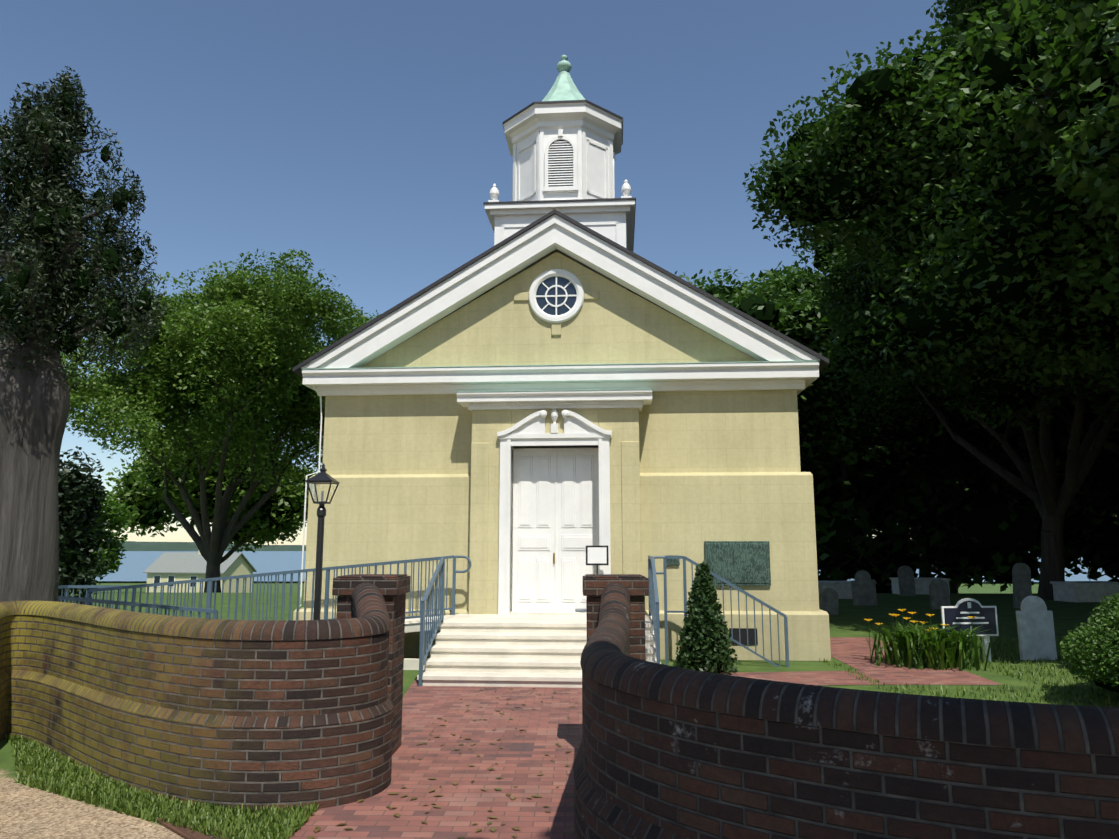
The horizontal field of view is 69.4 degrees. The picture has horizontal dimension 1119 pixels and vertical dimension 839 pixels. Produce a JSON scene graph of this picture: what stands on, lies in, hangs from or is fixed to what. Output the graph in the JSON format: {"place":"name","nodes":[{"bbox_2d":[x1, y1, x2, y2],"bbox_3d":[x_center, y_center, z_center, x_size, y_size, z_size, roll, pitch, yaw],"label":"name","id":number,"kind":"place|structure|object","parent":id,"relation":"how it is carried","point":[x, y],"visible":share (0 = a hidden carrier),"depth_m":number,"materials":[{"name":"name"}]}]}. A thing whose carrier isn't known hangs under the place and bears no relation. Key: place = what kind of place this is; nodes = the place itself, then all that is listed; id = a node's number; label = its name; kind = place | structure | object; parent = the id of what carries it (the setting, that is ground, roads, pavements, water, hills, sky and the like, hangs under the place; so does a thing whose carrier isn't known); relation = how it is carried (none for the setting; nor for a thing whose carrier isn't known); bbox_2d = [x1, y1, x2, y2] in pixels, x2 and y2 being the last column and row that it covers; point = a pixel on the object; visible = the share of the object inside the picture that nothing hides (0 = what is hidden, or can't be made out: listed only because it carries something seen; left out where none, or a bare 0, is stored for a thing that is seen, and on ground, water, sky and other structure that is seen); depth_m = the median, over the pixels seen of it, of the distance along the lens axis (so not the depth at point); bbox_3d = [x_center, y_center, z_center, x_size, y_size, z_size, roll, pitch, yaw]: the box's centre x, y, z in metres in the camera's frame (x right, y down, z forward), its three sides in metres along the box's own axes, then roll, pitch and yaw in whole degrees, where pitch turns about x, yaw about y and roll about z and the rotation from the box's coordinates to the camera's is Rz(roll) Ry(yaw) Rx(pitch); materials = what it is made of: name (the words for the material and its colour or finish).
{"place":"outdoors","nodes":[
{"label":"outdoors","id":0,"kind":"place"},
{"bbox_2d":[0,79,151,353],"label":"foliage","id":1,"kind":"object","parent":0,"point":[23,279],"visible":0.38,"depth_m":9.36,"materials":[{"name":"green plant"}]},
{"bbox_2d":[58,470,100,592],"bbox_3d":[-9.409,2.098,15.313,1.048,2.332,1.221,0,-9,1],"label":"dark evergreen","id":2,"kind":"object","parent":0,"point":[71,560],"visible":0.31,"depth_m":15.07,"materials":[{"name":"green plant"}]},
{"bbox_2d":[70,490,130,604],"bbox_3d":[-10.841,3.091,18.475,1.796,3.182,2.252,4,-10,-26],"label":"tree","id":3,"kind":"object","parent":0,"point":[111,510],"depth_m":18.43,"materials":[{"name":"green plant"}]},
{"bbox_2d":[104,418,316,563],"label":"tree","id":4,"kind":"object","parent":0,"point":[262,536],"depth_m":52.76,"materials":[{"name":"green plant"}]},
{"bbox_2d":[120,429,308,541],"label":"shade tree","id":5,"kind":"object","parent":4,"relation":"attached to","point":[268,505],"visible":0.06,"depth_m":52.97,"materials":[{"name":"green plant"}]},
{"bbox_2d":[0,0,951,544],"label":"sky","id":6,"kind":"structure","parent":0,"point":[365,138],"materials":[{"name":"blue"}]},
{"bbox_2d":[0,581,1118,838],"bbox_3d":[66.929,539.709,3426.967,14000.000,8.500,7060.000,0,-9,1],"label":"ground","id":7,"kind":"structure","parent":0,"point":[30,813],"depth_m":12.07,"materials":[{"name":"green plant"}]},
{"bbox_2d":[0,66,167,601],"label":"old cedar","id":8,"kind":"object","parent":7,"relation":"on","point":[97,243],"depth_m":9.23,"materials":[{"name":"green plant"}]},
{"bbox_2d":[58,446,119,603],"bbox_3d":[-9.412,2.323,15.229,1.636,3.701,1.897,0,-9,1],"label":"dark evergreen","id":9,"kind":"object","parent":7,"relation":"on","point":[83,498],"depth_m":15.23,"materials":[{"name":"green plant"}]},
{"bbox_2d":[153,808,228,838],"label":"paving edge course","id":10,"kind":"object","parent":7,"relation":"on","point":[186,833],"visible":0.35,"depth_m":5.09,"materials":[{"name":"brick"}]},
{"bbox_2d":[0,582,393,811],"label":"brick wall","id":11,"kind":"structure","parent":7,"relation":"on","point":[257,713],"depth_m":5.87,"materials":[{"name":"brick"}]},
{"bbox_2d":[143,550,256,592],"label":"distant house","id":12,"kind":"structure","parent":7,"relation":"on","point":[171,566],"depth_m":89.23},
{"bbox_2d":[103,540,305,550],"bbox_3d":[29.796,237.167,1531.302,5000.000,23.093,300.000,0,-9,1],"label":"shore treeline","id":13,"kind":"object","parent":7,"relation":"on","point":[156,546],"visible":0.02,"depth_m":1398.01,"materials":[{"name":"green plant"}]},
{"bbox_2d":[60,248,381,592],"bbox_3d":[-15.467,0.287,38.776,14.905,15.947,18.939,0,-9,1],"label":"broadleaf tree","id":14,"kind":"object","parent":7,"relation":"on","point":[238,308],"depth_m":35.32,"materials":[{"name":"green plant"}]},
{"bbox_2d":[305,463,339,619],"bbox_3d":[-3.047,1.974,10.224,0.339,2.850,0.339,0,-9,1],"label":"lamp post","id":15,"kind":"object","parent":7,"relation":"on","point":[323,477],"visible":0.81,"depth_m":10.27,"materials":[{"name":"black metal"}]},
{"bbox_2d":[332,574,410,754],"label":"gate pier","id":16,"kind":"structure","parent":7,"relation":"on","point":[394,589],"depth_m":7.08,"materials":[{"name":"brick"}]},
{"bbox_2d":[58,555,788,685],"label":"church railings","id":17,"kind":"object","parent":7,"relation":"on","point":[428,603],"visible":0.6,"depth_m":12.14,"materials":[{"name":"metal"}]},
{"bbox_2d":[403,614,456,669],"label":"church ramp","id":18,"kind":"structure","parent":7,"relation":"on","point":[412,624],"depth_m":11.91,"materials":[{"name":"white concrete"}]},
{"bbox_2d":[301,100,820,614],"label":"white trim","id":19,"kind":"structure","parent":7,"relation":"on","point":[565,152],"depth_m":13.95,"materials":[{"name":"white wood"}]},
{"bbox_2d":[4,636,1118,838],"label":"lawn grass","id":20,"kind":"structure","parent":7,"relation":"on","point":[41,767],"depth_m":5.90,"materials":[{"name":"green plant"}]},
{"bbox_2d":[222,637,1001,838],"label":"brick paving","id":21,"kind":"structure","parent":7,"relation":"on","point":[464,803],"depth_m":6.89,"materials":[{"name":"red brick"}]},
{"bbox_2d":[251,688,578,838],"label":"fallen leaves","id":22,"kind":"object","parent":21,"relation":"on","point":[493,829],"visible":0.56,"depth_m":5.85,"materials":[{"name":"red plant"}]},
{"bbox_2d":[417,614,660,687],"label":"church steps","id":23,"kind":"structure","parent":21,"relation":"on","point":[494,650],"depth_m":11.05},
{"bbox_2d":[850,609,992,670],"bbox_3d":[5.515,3.338,12.392,2.263,0.823,2.022,0,-9,1],"label":"daylily","id":24,"kind":"object","parent":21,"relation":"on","point":[917,648],"depth_m":12.11,"materials":[{"name":"green plant"}]},
{"bbox_2d":[583,574,648,660],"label":"gate pier","id":25,"kind":"structure","parent":7,"relation":"on","point":[635,585],"depth_m":7.01,"materials":[{"name":"brick"}]},
{"bbox_2d":[586,546,608,573],"bbox_3d":[0.596,2.546,12.755,0.270,1.100,0.267,7,-12,-40],"label":"notice stand","id":26,"kind":"object","parent":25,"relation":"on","point":[596,555],"visible":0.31,"depth_m":12.80,"materials":[{"name":"black"}]},
{"bbox_2d":[687,614,724,673],"bbox_3d":[2.119,2.982,11.821,0.576,1.349,0.576,0,-9,1],"label":"dwarf spruce","id":27,"kind":"object","parent":7,"relation":"on","point":[703,662],"visible":0.08,"depth_m":11.54,"materials":[{"name":"plant"}]},
{"bbox_2d":[673,561,741,674],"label":"dwarf spruce leaves","id":28,"kind":"object","parent":7,"relation":"on","point":[702,598],"visible":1,"depth_m":11.64,"materials":[{"name":"green plant"}]},
{"bbox_2d":[574,583,1118,838],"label":"brick wall","id":29,"kind":"structure","parent":7,"relation":"on","point":[668,752],"depth_m":2.99,"materials":[{"name":"brick"}]},
{"bbox_2d":[791,219,1118,599],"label":"churchyard tree","id":30,"kind":"object","parent":7,"relation":"on","point":[1047,496],"depth_m":27.20,"materials":[{"name":"green plant"}]},
{"bbox_2d":[742,0,1116,430],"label":"churchyard tree","id":31,"kind":"object","parent":30,"relation":"attached to","point":[853,120],"depth_m":19.89,"materials":[{"name":"green plant"}]},
{"bbox_2d":[854,96,1118,391],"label":"churchyard tree","id":32,"kind":"object","parent":30,"relation":"attached to","point":[961,229],"visible":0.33,"depth_m":16.16,"materials":[{"name":"green plant"}]},
{"bbox_2d":[899,146,1118,358],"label":"tree","id":33,"kind":"object","parent":32,"relation":"attached to","point":[1012,200],"visible":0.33,"depth_m":15.98,"materials":[{"name":"green plant"}]},
{"bbox_2d":[915,0,1118,375],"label":"churchyard tree","id":34,"kind":"object","parent":30,"relation":"attached to","point":[1068,15],"depth_m":14.66,"materials":[{"name":"green plant"}]},
{"bbox_2d":[978,0,1118,262],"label":"churchyard tree","id":35,"kind":"object","parent":34,"relation":"attached to","point":[1001,73],"visible":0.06,"depth_m":14.59,"materials":[{"name":"green plant"}]},
{"bbox_2d":[999,0,1118,223],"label":"churchyard tree","id":36,"kind":"object","parent":35,"relation":"attached to","point":[1099,117],"depth_m":12.81,"materials":[{"name":"green plant"}]},
{"bbox_2d":[818,563,1118,659],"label":"headstones","id":37,"kind":"object","parent":7,"relation":"on","point":[1035,627],"visible":0.77,"depth_m":23.63,"materials":[{"name":"grey stone"}]},
{"bbox_2d":[941,598,998,661],"bbox_3d":[6.425,3.298,12.667,0.920,0.985,0.099,1,-9,-7],"label":"sign","id":38,"kind":"object","parent":7,"relation":"on","point":[960,611],"visible":0.81,"depth_m":12.65,"materials":[{"name":"black metal"}]},
{"bbox_2d":[856,468,1117,592],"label":"tree","id":39,"kind":"object","parent":7,"relation":"on","point":[1035,528],"depth_m":62.09,"materials":[{"name":"green plant"}]},
{"bbox_2d":[947,370,1118,453],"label":"churchyard tree","id":40,"kind":"object","parent":7,"relation":"on","point":[1108,444],"depth_m":33.03,"materials":[{"name":"green plant"}]},
{"bbox_2d":[1088,618,1118,692],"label":"bush foliage","id":41,"kind":"object","parent":7,"relation":"on","point":[1107,685],"visible":0.06,"depth_m":9.08,"materials":[{"name":"green plant"}]},
{"bbox_2d":[1058,593,1118,686],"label":"boxwood leaves","id":42,"kind":"object","parent":41,"relation":"attached to","point":[1081,646],"visible":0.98,"depth_m":9.09,"materials":[{"name":"green plant"}]},
{"bbox_2d":[293,252,830,661],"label":"church stucco walls","id":43,"kind":"structure","parent":0,"point":[418,476],"depth_m":13.61,"materials":[{"name":"yellow paint"}]},
{"bbox_2d":[300,385,757,644],"bbox_3d":[-0.614,1.415,13.476,7.533,4.456,0.333,-1,-9,5],"label":"church clutter","id":44,"kind":"object","parent":43,"relation":"attached to","point":[751,635],"visible":0.67,"depth_m":13.04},
{"bbox_2d":[512,448,598,611],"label":"church doors","id":45,"kind":"structure","parent":43,"relation":"in","point":[555,512],"depth_m":13.53,"materials":[{"name":"white wood"}]},
{"bbox_2d":[536,277,576,314],"bbox_3d":[-0.055,-2.168,14.203,0.740,0.740,0.001,-1,-9,4],"label":"round window","id":46,"kind":"structure","parent":43,"relation":"in","point":[542,303],"depth_m":14.21,"materials":[{"name":"blue glass"}]},
{"bbox_2d":[293,209,828,376],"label":"roof","id":47,"kind":"structure","parent":43,"relation":"on","point":[824,362],"depth_m":13.95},
{"bbox_2d":[666,541,770,585],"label":"church plaques","id":48,"kind":"object","parent":43,"relation":"attached to","point":[741,563],"visible":0.81,"depth_m":13.07,"materials":[{"name":"green metal"}]},
{"bbox_2d":[542,73,584,100],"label":"cupola roof","id":49,"kind":"structure","parent":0,"point":[564,87],"depth_m":16.74,"materials":[{"name":"teal metal"}]},
{"bbox_2d":[556,55,571,74],"bbox_3d":[0.098,-7.513,17.183,0.330,0.540,0.330,0,-9,1],"label":"finial","id":50,"kind":"object","parent":49,"relation":"on","point":[563,66],"visible":0.81,"depth_m":17.08,"materials":[{"name":"teal metal"}]},
{"bbox_2d":[95,551,1118,581],"bbox_3d":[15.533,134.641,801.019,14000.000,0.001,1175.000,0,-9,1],"label":"river water","id":51,"kind":"structure","parent":0,"point":[135,565],"depth_m":397.58,"materials":[{"name":"blue liquid"}]},
{"bbox_2d":[674,266,1118,580],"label":"churchyard tree","id":52,"kind":"object","parent":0,"point":[788,305],"depth_m":35.91,"materials":[{"name":"green plant"}]},
{"bbox_2d":[705,278,1114,501],"bbox_3d":[13.937,-1.945,43.274,25.768,13.412,18.958,3,-9,-20],"label":"foliage","id":53,"kind":"object","parent":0,"point":[764,315],"visible":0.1,"depth_m":34.80,"materials":[{"name":"green plant"}]},
{"bbox_2d":[734,261,1118,577],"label":"tree","id":54,"kind":"object","parent":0,"point":[953,449],"depth_m":40.12,"materials":[{"name":"green plant"}]},
{"bbox_2d":[813,222,1070,424],"bbox_3d":[18.172,-4.738,26.458,18.781,12.483,20.312,0,-9,1],"label":"foliage","id":55,"kind":"object","parent":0,"point":[817,265],"visible":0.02,"depth_m":31.51,"materials":[{"name":"green plant"}]},
{"bbox_2d":[768,282,1118,502],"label":"tree","id":56,"kind":"object","parent":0,"point":[1090,416],"visible":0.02,"depth_m":39.55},
{"bbox_2d":[800,386,1118,592],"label":"woodland leaves","id":57,"kind":"object","parent":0,"point":[899,535],"visible":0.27,"depth_m":39.00,"materials":[{"name":"green plant"}]},
{"bbox_2d":[811,393,1118,592],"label":"woodland","id":58,"kind":"object","parent":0,"point":[987,514],"visible":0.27,"depth_m":37.97,"materials":[{"name":"green plant"}]},
{"bbox_2d":[863,470,1113,562],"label":"tree","id":59,"kind":"object","parent":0,"point":[1072,559],"depth_m":61.49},
{"bbox_2d":[1052,51,1118,166],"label":"churchyard tree","id":60,"kind":"object","parent":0,"point":[1064,86],"visible":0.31,"depth_m":13.24,"materials":[{"name":"green plant"}]}
]}

